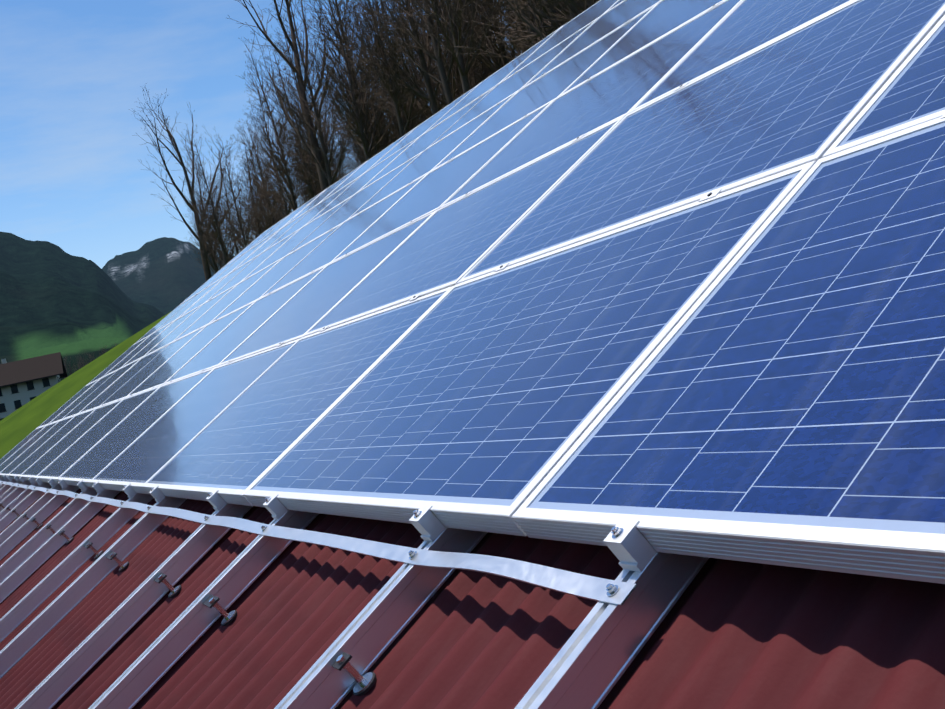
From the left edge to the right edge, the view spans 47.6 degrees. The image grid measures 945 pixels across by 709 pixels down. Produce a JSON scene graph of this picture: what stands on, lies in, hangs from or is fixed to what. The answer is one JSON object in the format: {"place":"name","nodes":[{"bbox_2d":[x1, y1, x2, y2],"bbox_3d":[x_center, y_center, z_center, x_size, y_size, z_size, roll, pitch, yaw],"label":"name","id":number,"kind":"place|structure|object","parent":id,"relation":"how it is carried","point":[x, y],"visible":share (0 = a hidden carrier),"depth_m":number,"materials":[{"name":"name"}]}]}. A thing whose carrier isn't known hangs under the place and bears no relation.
{"place":"outdoors","nodes":[
{"label":"outdoors","id":0,"kind":"place"},
{"bbox_2d":[0,232,233,458],"bbox_3d":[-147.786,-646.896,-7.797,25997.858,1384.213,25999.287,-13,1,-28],"label":"mountain terrain","id":1,"kind":"structure","parent":0,"point":[54,298],"depth_m":3043.50,"materials":[{"name":"green plant"}]},
{"bbox_2d":[0,352,67,419],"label":"farmhouse","id":2,"kind":"object","parent":1,"relation":"on","point":[23,382],"visible":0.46,"depth_m":171.79,"materials":[{"name":"beige paint"}]},
{"bbox_2d":[132,86,240,280],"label":"tree","id":3,"kind":"object","parent":1,"relation":"on","point":[207,272],"visible":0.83,"depth_m":71.84,"materials":[{"name":"brown plant"}]},
{"bbox_2d":[180,149,227,273],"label":"tree","id":4,"kind":"object","parent":1,"relation":"on","point":[213,258],"visible":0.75,"depth_m":69.75,"materials":[{"name":"brown plant"}]},
{"bbox_2d":[178,130,237,264],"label":"tree","id":5,"kind":"object","parent":1,"relation":"on","point":[219,236],"visible":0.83,"depth_m":66.49,"materials":[{"name":"brown plant"}]},
{"bbox_2d":[184,161,233,272],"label":"tree","id":6,"kind":"object","parent":1,"relation":"on","point":[221,264],"visible":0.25,"depth_m":72.91,"materials":[{"name":"brown plant"}]},
{"bbox_2d":[204,155,255,260],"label":"tree","id":7,"kind":"object","parent":1,"relation":"on","point":[236,250],"visible":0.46,"depth_m":70.25,"materials":[{"name":"brown plant"}]},
{"bbox_2d":[208,126,267,250],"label":"tree","id":8,"kind":"object","parent":1,"relation":"on","point":[241,228],"visible":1,"depth_m":61.56,"materials":[{"name":"brown plant"}]},
{"bbox_2d":[225,123,275,247],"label":"tree","id":9,"kind":"object","parent":1,"relation":"on","point":[256,219],"visible":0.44,"depth_m":68.76,"materials":[{"name":"brown plant"}]},
{"bbox_2d":[235,119,287,237],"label":"tree","id":10,"kind":"object","parent":1,"relation":"on","point":[256,183],"visible":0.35,"depth_m":71.88,"materials":[{"name":"brown plant"}]},
{"bbox_2d":[233,112,290,230],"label":"tree","id":11,"kind":"object","parent":1,"relation":"on","point":[265,213],"visible":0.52,"depth_m":63.16,"materials":[{"name":"brown plant"}]},
{"bbox_2d":[243,134,283,238],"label":"tree","id":12,"kind":"object","parent":1,"relation":"on","point":[261,199],"visible":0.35,"depth_m":67.97,"materials":[{"name":"brown plant"}]},
{"bbox_2d":[235,31,317,210],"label":"tree","id":13,"kind":"object","parent":1,"relation":"on","point":[293,197],"visible":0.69,"depth_m":57.20,"materials":[{"name":"brown plant"}]},
{"bbox_2d":[240,66,319,224],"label":"tree","id":14,"kind":"object","parent":1,"relation":"on","point":[287,210],"visible":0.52,"depth_m":60.20,"materials":[{"name":"brown plant"}]},
{"bbox_2d":[254,37,319,199],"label":"tree","id":15,"kind":"object","parent":1,"relation":"on","point":[308,181],"visible":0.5,"depth_m":56.88,"materials":[{"name":"brown plant"}]},
{"bbox_2d":[227,0,356,190],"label":"tree","id":16,"kind":"object","parent":1,"relation":"on","point":[324,183],"visible":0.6,"depth_m":51.81,"materials":[{"name":"brown plant"}]},
{"bbox_2d":[266,4,362,188],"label":"tree","id":17,"kind":"object","parent":1,"relation":"on","point":[304,153],"visible":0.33,"depth_m":54.80,"materials":[{"name":"brown plant"}]},
{"bbox_2d":[277,48,352,192],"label":"tree","id":18,"kind":"object","parent":1,"relation":"on","point":[318,189],"visible":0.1,"depth_m":59.38,"materials":[{"name":"brown plant"}]},
{"bbox_2d":[256,0,376,186],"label":"tree","id":19,"kind":"object","parent":1,"relation":"on","point":[324,150],"visible":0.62,"depth_m":50.53,"materials":[{"name":"brown plant"}]},
{"bbox_2d":[288,0,401,160],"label":"tree","id":20,"kind":"object","parent":1,"relation":"on","point":[358,118],"visible":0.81,"depth_m":45.05,"materials":[{"name":"brown plant"}]},
{"bbox_2d":[298,0,411,157],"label":"tree","id":21,"kind":"object","parent":1,"relation":"on","point":[373,91],"visible":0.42,"depth_m":46.76,"materials":[{"name":"brown plant"}]},
{"bbox_2d":[324,3,392,166],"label":"tree","id":22,"kind":"object","parent":1,"relation":"on","point":[360,157],"visible":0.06,"depth_m":54.43,"materials":[{"name":"brown plant"}]},
{"bbox_2d":[313,1,408,155],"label":"tree","id":23,"kind":"object","parent":1,"relation":"on","point":[374,151],"visible":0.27,"depth_m":48.73,"materials":[{"name":"brown plant"}]},
{"bbox_2d":[330,0,423,155],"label":"tree","id":24,"kind":"object","parent":1,"relation":"on","point":[386,135],"visible":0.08,"depth_m":51.55,"materials":[{"name":"brown plant"}]},
{"bbox_2d":[322,0,450,136],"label":"tree","id":25,"kind":"object","parent":1,"relation":"on","point":[394,96],"visible":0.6,"depth_m":42.27,"materials":[{"name":"brown plant"}]},
{"bbox_2d":[351,0,429,154],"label":"tree","id":26,"kind":"object","parent":1,"relation":"on","point":[383,142],"depth_m":50.91,"materials":[{"name":"brown plant"}]},
{"bbox_2d":[350,0,437,136],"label":"tree","id":27,"kind":"object","parent":1,"relation":"on","point":[408,127],"visible":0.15,"depth_m":48.92,"materials":[{"name":"brown plant"}]},
{"bbox_2d":[321,0,478,114],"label":"tree","id":28,"kind":"object","parent":1,"relation":"on","point":[422,94],"visible":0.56,"depth_m":41.45,"materials":[{"name":"brown plant"}]},
{"bbox_2d":[344,0,491,104],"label":"tree","id":29,"kind":"object","parent":1,"relation":"on","point":[437,57],"visible":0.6,"depth_m":38.47,"materials":[{"name":"brown plant"}]},
{"bbox_2d":[380,1,456,124],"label":"tree","id":30,"kind":"object","parent":1,"relation":"on","point":[419,82],"depth_m":53.43,"materials":[{"name":"brown plant"}]},
{"bbox_2d":[371,0,472,125],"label":"tree","id":31,"kind":"object","parent":1,"relation":"on","point":[425,100],"visible":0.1,"depth_m":47.73,"materials":[{"name":"brown plant"}]},
{"bbox_2d":[385,0,485,114],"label":"tree","id":32,"kind":"object","parent":1,"relation":"on","point":[454,90],"visible":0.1,"depth_m":45.31,"materials":[{"name":"brown plant"}]},
{"bbox_2d":[384,0,512,93],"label":"tree","id":33,"kind":"object","parent":1,"relation":"on","point":[455,22],"visible":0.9,"depth_m":36.57,"materials":[{"name":"brown plant"}]},
{"bbox_2d":[424,1,511,95],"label":"tree","id":34,"kind":"object","parent":1,"relation":"on","point":[481,68],"visible":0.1,"depth_m":48.32,"materials":[{"name":"brown plant"}]},
{"bbox_2d":[417,0,521,81],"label":"tree","id":35,"kind":"object","parent":1,"relation":"on","point":[494,65],"visible":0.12,"depth_m":46.01,"materials":[{"name":"brown plant"}]},
{"bbox_2d":[424,0,519,73],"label":"tree","id":36,"kind":"object","parent":1,"relation":"on","point":[500,50],"visible":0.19,"depth_m":42.88,"materials":[{"name":"brown plant"}]},
{"bbox_2d":[466,1,518,77],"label":"tree","id":37,"kind":"object","parent":1,"relation":"on","point":[495,38],"visible":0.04,"depth_m":48.96,"materials":[{"name":"brown plant"}]},
{"bbox_2d":[449,0,597,58],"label":"tree","id":38,"kind":"object","parent":1,"relation":"on","point":[539,33],"visible":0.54,"depth_m":30.64,"materials":[{"name":"brown plant"}]},
{"bbox_2d":[470,0,577,44],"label":"tree","id":39,"kind":"object","parent":1,"relation":"on","point":[528,30],"visible":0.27,"depth_m":36.50,"materials":[{"name":"brown plant"}]},
{"bbox_2d":[515,7,537,52],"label":"tree","id":40,"kind":"object","parent":1,"relation":"on","point":[523,49],"visible":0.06,"depth_m":41.58,"materials":[{"name":"brown plant"}]},
{"bbox_2d":[477,0,584,38],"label":"tree","id":41,"kind":"object","parent":1,"relation":"on","point":[512,16],"visible":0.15,"depth_m":40.88,"materials":[{"name":"brown plant"}]},
{"bbox_2d":[488,0,582,48],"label":"tree","id":42,"kind":"object","parent":1,"relation":"on","point":[538,16],"visible":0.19,"depth_m":32.47,"materials":[{"name":"brown plant"}]},
{"bbox_2d":[490,0,599,31],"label":"tree","id":43,"kind":"object","parent":1,"relation":"on","point":[575,6],"visible":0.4,"depth_m":29.47,"materials":[{"name":"brown plant"}]},
{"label":"barn walls","id":44,"kind":"object","parent":1,"relation":"on","visible":0},
{"bbox_2d":[0,486,944,708],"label":"barn roof","id":45,"kind":"structure","parent":44,"relation":"on","point":[730,634],"depth_m":1.79,"materials":[{"name":"red metal"}]},
{"bbox_2d":[0,503,376,695],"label":"bolts","id":46,"kind":"object","parent":45,"relation":"on","point":[365,683],"visible":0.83,"depth_m":2.74,"materials":[{"name":"silver metal"}]},
{"bbox_2d":[0,478,708,708],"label":"mounting rails","id":47,"kind":"object","parent":45,"relation":"on","point":[594,658],"depth_m":2.79,"materials":[{"name":"metal"}]},
{"bbox_2d":[0,425,45,464],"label":"solar panel","id":48,"kind":"object","parent":47,"relation":"on","point":[20,445],"visible":0.65,"depth_m":15.88,"materials":[{"name":"glass"}]},
{"bbox_2d":[0,420,59,471],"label":"solar panel","id":49,"kind":"object","parent":47,"relation":"on","point":[23,448],"visible":0.62,"depth_m":14.39,"materials":[{"name":"glass"}]},
{"bbox_2d":[0,415,75,477],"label":"solar panel","id":50,"kind":"object","parent":47,"relation":"on","point":[32,448],"visible":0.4,"depth_m":12.92,"materials":[{"name":"glass"}]},
{"bbox_2d":[7,408,95,478],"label":"solar panel","id":51,"kind":"object","parent":47,"relation":"on","point":[48,445],"visible":0.52,"depth_m":11.44,"materials":[{"name":"glass"}]},
{"bbox_2d":[37,378,100,427],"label":"solar panel","id":52,"kind":"object","parent":47,"relation":"on","point":[67,404],"visible":0.52,"depth_m":16.25,"materials":[{"name":"glass"}]},
{"bbox_2d":[19,398,123,479],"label":"solar panel","id":53,"kind":"object","parent":47,"relation":"on","point":[63,444],"visible":0.6,"depth_m":9.96,"materials":[{"name":"glass"}]},
{"bbox_2d":[47,370,116,424],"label":"solar panel","id":54,"kind":"object","parent":47,"relation":"on","point":[80,399],"visible":0.44,"depth_m":14.82,"materials":[{"name":"glass"}]},
{"bbox_2d":[35,385,161,483],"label":"solar panel","id":55,"kind":"object","parent":47,"relation":"on","point":[85,443],"visible":0.67,"depth_m":8.46,"materials":[{"name":"glass"}]},
{"bbox_2d":[61,358,140,419],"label":"solar panel","id":56,"kind":"object","parent":47,"relation":"on","point":[98,391],"visible":0.5,"depth_m":13.30,"materials":[{"name":"glass"}]},
{"bbox_2d":[87,335,149,384],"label":"solar panel","id":57,"kind":"object","parent":47,"relation":"on","point":[117,361],"visible":0.5,"depth_m":16.66,"materials":[{"name":"glass"}]},
{"bbox_2d":[78,344,168,413],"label":"solar panel","id":58,"kind":"object","parent":47,"relation":"on","point":[117,384],"visible":0.46,"depth_m":11.88,"materials":[{"name":"glass"}]},
{"bbox_2d":[57,367,215,487],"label":"solar panel","id":59,"kind":"object","parent":47,"relation":"on","point":[119,438],"visible":0.65,"depth_m":6.99,"materials":[{"name":"glass"}]},
{"bbox_2d":[103,321,173,376],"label":"solar panel","id":60,"kind":"object","parent":47,"relation":"on","point":[135,351],"visible":0.5,"depth_m":15.19,"materials":[{"name":"glass"}]},
{"bbox_2d":[99,325,206,406],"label":"solar panel","id":61,"kind":"object","parent":47,"relation":"on","point":[145,372],"visible":0.52,"depth_m":10.36,"materials":[{"name":"glass"}]},
{"bbox_2d":[121,304,202,367],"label":"solar panel","id":62,"kind":"object","parent":47,"relation":"on","point":[155,341],"visible":0.44,"depth_m":13.72,"materials":[{"name":"glass"}]},
{"bbox_2d":[133,292,199,344],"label":"solar panel","id":63,"kind":"object","parent":47,"relation":"on","point":[165,319],"visible":0.4,"depth_m":17.10,"materials":[{"name":"glass"}]},
{"bbox_2d":[125,300,256,397],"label":"solar panel","id":64,"kind":"object","parent":47,"relation":"on","point":[169,368],"visible":0.52,"depth_m":8.87,"materials":[{"name":"glass"}]},
{"bbox_2d":[143,283,238,356],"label":"solar panel","id":65,"kind":"object","parent":47,"relation":"on","point":[185,324],"visible":0.52,"depth_m":12.24,"materials":[{"name":"glass"}]},
{"bbox_2d":[155,274,227,331],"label":"solar panel","id":66,"kind":"object","parent":47,"relation":"on","point":[187,306],"visible":0.46,"depth_m":15.58,"materials":[{"name":"glass"}]},
{"bbox_2d":[90,339,298,493],"bbox_3d":[-1.492,0.345,5.625,0.994,0.048,1.645,-46,15,-23],"label":"solar panel","id":67,"kind":"object","parent":47,"relation":"on","point":[138,463],"visible":0.71,"depth_m":5.49,"materials":[{"name":"glass"}]},
{"bbox_2d":[181,252,245,303],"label":"solar panel","id":68,"kind":"object","parent":47,"relation":"on","point":[211,279],"visible":0.35,"depth_m":17.50,"materials":[{"name":"glass"}]},
{"bbox_2d":[176,254,259,319],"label":"solar panel","id":69,"kind":"object","parent":47,"relation":"on","point":[215,288],"visible":0.46,"depth_m":14.13,"materials":[{"name":"glass"}]},
{"bbox_2d":[171,257,283,342],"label":"solar panel","id":70,"kind":"object","parent":47,"relation":"on","point":[223,303],"visible":0.46,"depth_m":10.75,"materials":[{"name":"glass"}]},
{"bbox_2d":[203,230,278,289],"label":"solar panel","id":71,"kind":"object","parent":47,"relation":"on","point":[240,260],"visible":0.52,"depth_m":15.98,"materials":[{"name":"glass"}]},
{"bbox_2d":[163,265,326,384],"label":"solar panel","id":72,"kind":"object","parent":47,"relation":"on","point":[234,334],"visible":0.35,"depth_m":7.39,"materials":[{"name":"glass"}]},
{"bbox_2d":[205,228,300,302],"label":"solar panel","id":73,"kind":"object","parent":47,"relation":"on","point":[248,269],"visible":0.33,"depth_m":12.64,"materials":[{"name":"glass"}]},
{"bbox_2d":[225,214,289,265],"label":"solar panel","id":74,"kind":"object","parent":47,"relation":"on","point":[255,241],"visible":0.52,"depth_m":17.90,"materials":[{"name":"glass"}]},
{"bbox_2d":[230,207,313,272],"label":"solar panel","id":75,"kind":"object","parent":47,"relation":"on","point":[270,241],"visible":0.5,"depth_m":14.55,"materials":[{"name":"glass"}]},
{"bbox_2d":[209,222,343,323],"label":"solar panel","id":76,"kind":"object","parent":47,"relation":"on","point":[270,278],"visible":0.52,"depth_m":9.30,"materials":[{"name":"glass"}]},
{"bbox_2d":[249,189,325,249],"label":"solar panel","id":77,"kind":"object","parent":47,"relation":"on","point":[286,220],"visible":0.46,"depth_m":16.38,"materials":[{"name":"glass"}]},
{"bbox_2d":[142,286,453,505],"bbox_3d":[-0.739,0.190,4.161,0.994,0.049,1.645,-46,15,-23],"label":"solar panel","id":78,"kind":"object","parent":47,"relation":"on","point":[238,447],"visible":0.75,"depth_m":3.96,"materials":[{"name":"glass"}]},
{"bbox_2d":[241,194,354,281],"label":"solar panel","id":79,"kind":"object","parent":47,"relation":"on","point":[293,241],"visible":0.44,"depth_m":11.19,"materials":[{"name":"glass"}]},
{"bbox_2d":[263,176,359,251],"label":"solar panel","id":80,"kind":"object","parent":47,"relation":"on","point":[310,215],"visible":0.46,"depth_m":13.05,"materials":[{"name":"glass"}]},
{"bbox_2d":[0,481,637,605],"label":"strap","id":81,"kind":"object","parent":47,"relation":"attached to","point":[577,584],"visible":1,"depth_m":1.99,"materials":[{"name":"metal"}]},
{"bbox_2d":[282,160,367,227],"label":"solar panel","id":82,"kind":"object","parent":47,"relation":"on","point":[321,196],"visible":0.44,"depth_m":14.92,"materials":[{"name":"glass"}]},
{"bbox_2d":[217,210,436,366],"bbox_3d":[-0.856,-0.318,6.022,0.994,0.048,1.645,-46,15,-23],"label":"solar panel","id":83,"kind":"object","parent":47,"relation":"on","point":[308,306],"visible":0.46,"depth_m":5.90,"materials":[{"name":"glass"}]},
{"bbox_2d":[259,173,427,298],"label":"solar panel","id":84,"kind":"object","parent":47,"relation":"on","point":[332,246],"visible":0.52,"depth_m":7.80,"materials":[{"name":"glass"}]},
{"bbox_2d":[286,152,421,255],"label":"solar panel","id":85,"kind":"object","parent":47,"relation":"on","point":[351,206],"visible":0.52,"depth_m":9.70,"materials":[{"name":"glass"}]},
{"bbox_2d":[306,136,419,224],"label":"solar panel","id":86,"kind":"object","parent":47,"relation":"on","point":[359,183],"visible":0.52,"depth_m":11.56,"materials":[{"name":"glass"}]},
{"bbox_2d":[318,127,415,203],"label":"solar panel","id":87,"kind":"object","parent":47,"relation":"on","point":[366,166],"visible":0.44,"depth_m":13.44,"materials":[{"name":"glass"}]},
{"bbox_2d":[366,83,479,171],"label":"solar panel","id":88,"kind":"object","parent":47,"relation":"on","point":[421,129],"visible":0.52,"depth_m":11.99,"materials":[{"name":"glass"}]},
{"bbox_2d":[358,86,495,191],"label":"solar panel","id":89,"kind":"object","parent":47,"relation":"on","point":[422,143],"visible":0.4,"depth_m":10.11,"materials":[{"name":"glass"}]},
{"bbox_2d":[347,90,518,219],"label":"solar panel","id":90,"kind":"object","parent":47,"relation":"on","point":[427,160],"visible":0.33,"depth_m":8.19,"materials":[{"name":"glass"}]},
{"bbox_2d":[330,99,554,262],"bbox_3d":[-0.222,-0.980,6.421,0.994,0.049,1.645,-46,15,-23],"label":"solar panel","id":91,"kind":"object","parent":47,"relation":"on","point":[434,190],"visible":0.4,"depth_m":6.30,"materials":[{"name":"glass"}]},
{"bbox_2d":[302,116,624,336],"bbox_3d":[-0.103,-0.473,4.558,0.994,0.049,1.645,-46,15,-23],"label":"solar panel","id":92,"kind":"object","parent":47,"relation":"on","point":[450,244],"visible":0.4,"depth_m":4.38,"materials":[{"name":"glass"}]},
{"bbox_2d":[0,0,944,596],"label":"mounting clamps","id":93,"kind":"object","parent":47,"relation":"on","point":[628,544],"visible":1,"depth_m":2.03,"materials":[{"name":"metal"}]},
{"bbox_2d":[422,25,563,134],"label":"solar panel","id":94,"kind":"object","parent":47,"relation":"on","point":[496,78],"visible":0.46,"depth_m":10.47,"materials":[{"name":"glass"}]},
{"bbox_2d":[426,16,600,148],"bbox_3d":[0.296,-2.147,8.681,0.994,0.048,1.645,-46,15,-23],"label":"solar panel","id":95,"kind":"object","parent":47,"relation":"on","point":[512,84],"visible":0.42,"depth_m":8.60,"materials":[{"name":"glass"}]},
{"bbox_2d":[243,161,816,535],"bbox_3d":[0.015,0.033,2.694,0.994,0.049,1.645,-46,15,-23],"label":"solar panel","id":96,"kind":"object","parent":47,"relation":"on","point":[480,403],"visible":0.77,"depth_m":2.39,"materials":[{"name":"glass"}]},
{"bbox_2d":[430,3,657,171],"bbox_3d":[0.416,-1.640,6.819,0.994,0.049,1.645,-46,15,-23],"label":"solar panel","id":97,"kind":"object","parent":47,"relation":"on","point":[550,86],"visible":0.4,"depth_m":6.72,"materials":[{"name":"glass"}]},
{"bbox_2d":[500,0,617,82],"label":"solar panel","id":98,"kind":"object","parent":47,"relation":"on","point":[584,19],"visible":0.46,"depth_m":9.20,"materials":[{"name":"glass"}]},
{"bbox_2d":[439,0,742,208],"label":"solar panel","id":99,"kind":"object","parent":47,"relation":"on","point":[623,87],"visible":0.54,"depth_m":4.82,"materials":[{"name":"glass"}]},
{"bbox_2d":[521,0,660,88],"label":"solar panel","id":100,"kind":"object","parent":47,"relation":"on","point":[612,19],"visible":0.52,"depth_m":7.37,"materials":[{"name":"glass"}]},
{"bbox_2d":[557,0,724,97],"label":"solar panel","id":101,"kind":"object","parent":47,"relation":"on","point":[662,18],"visible":0.62,"depth_m":5.58,"materials":[{"name":"glass"}]},
{"bbox_2d":[457,0,944,283],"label":"solar panel","id":102,"kind":"object","parent":47,"relation":"on","point":[803,95],"visible":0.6,"depth_m":2.88,"materials":[{"name":"glass"}]},
{"bbox_2d":[512,117,944,583],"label":"solar panel","id":103,"kind":"object","parent":47,"relation":"on","point":[778,399],"visible":1,"depth_m":1.51,"materials":[{"name":"glass"}]},
{"bbox_2d":[628,0,853,113],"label":"solar panel","id":104,"kind":"object","parent":47,"relation":"on","point":[743,28],"visible":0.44,"depth_m":3.77,"materials":[{"name":"glass"}]},
{"bbox_2d":[822,15,944,157],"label":"solar panel","id":105,"kind":"object","parent":47,"relation":"on","point":[910,93],"visible":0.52,"depth_m":2.13,"materials":[{"name":"glass"}]},
{"bbox_2d":[0,0,516,268],"label":"sky","id":106,"kind":"structure","parent":0,"point":[74,74],"materials":[{"name":"blue"}]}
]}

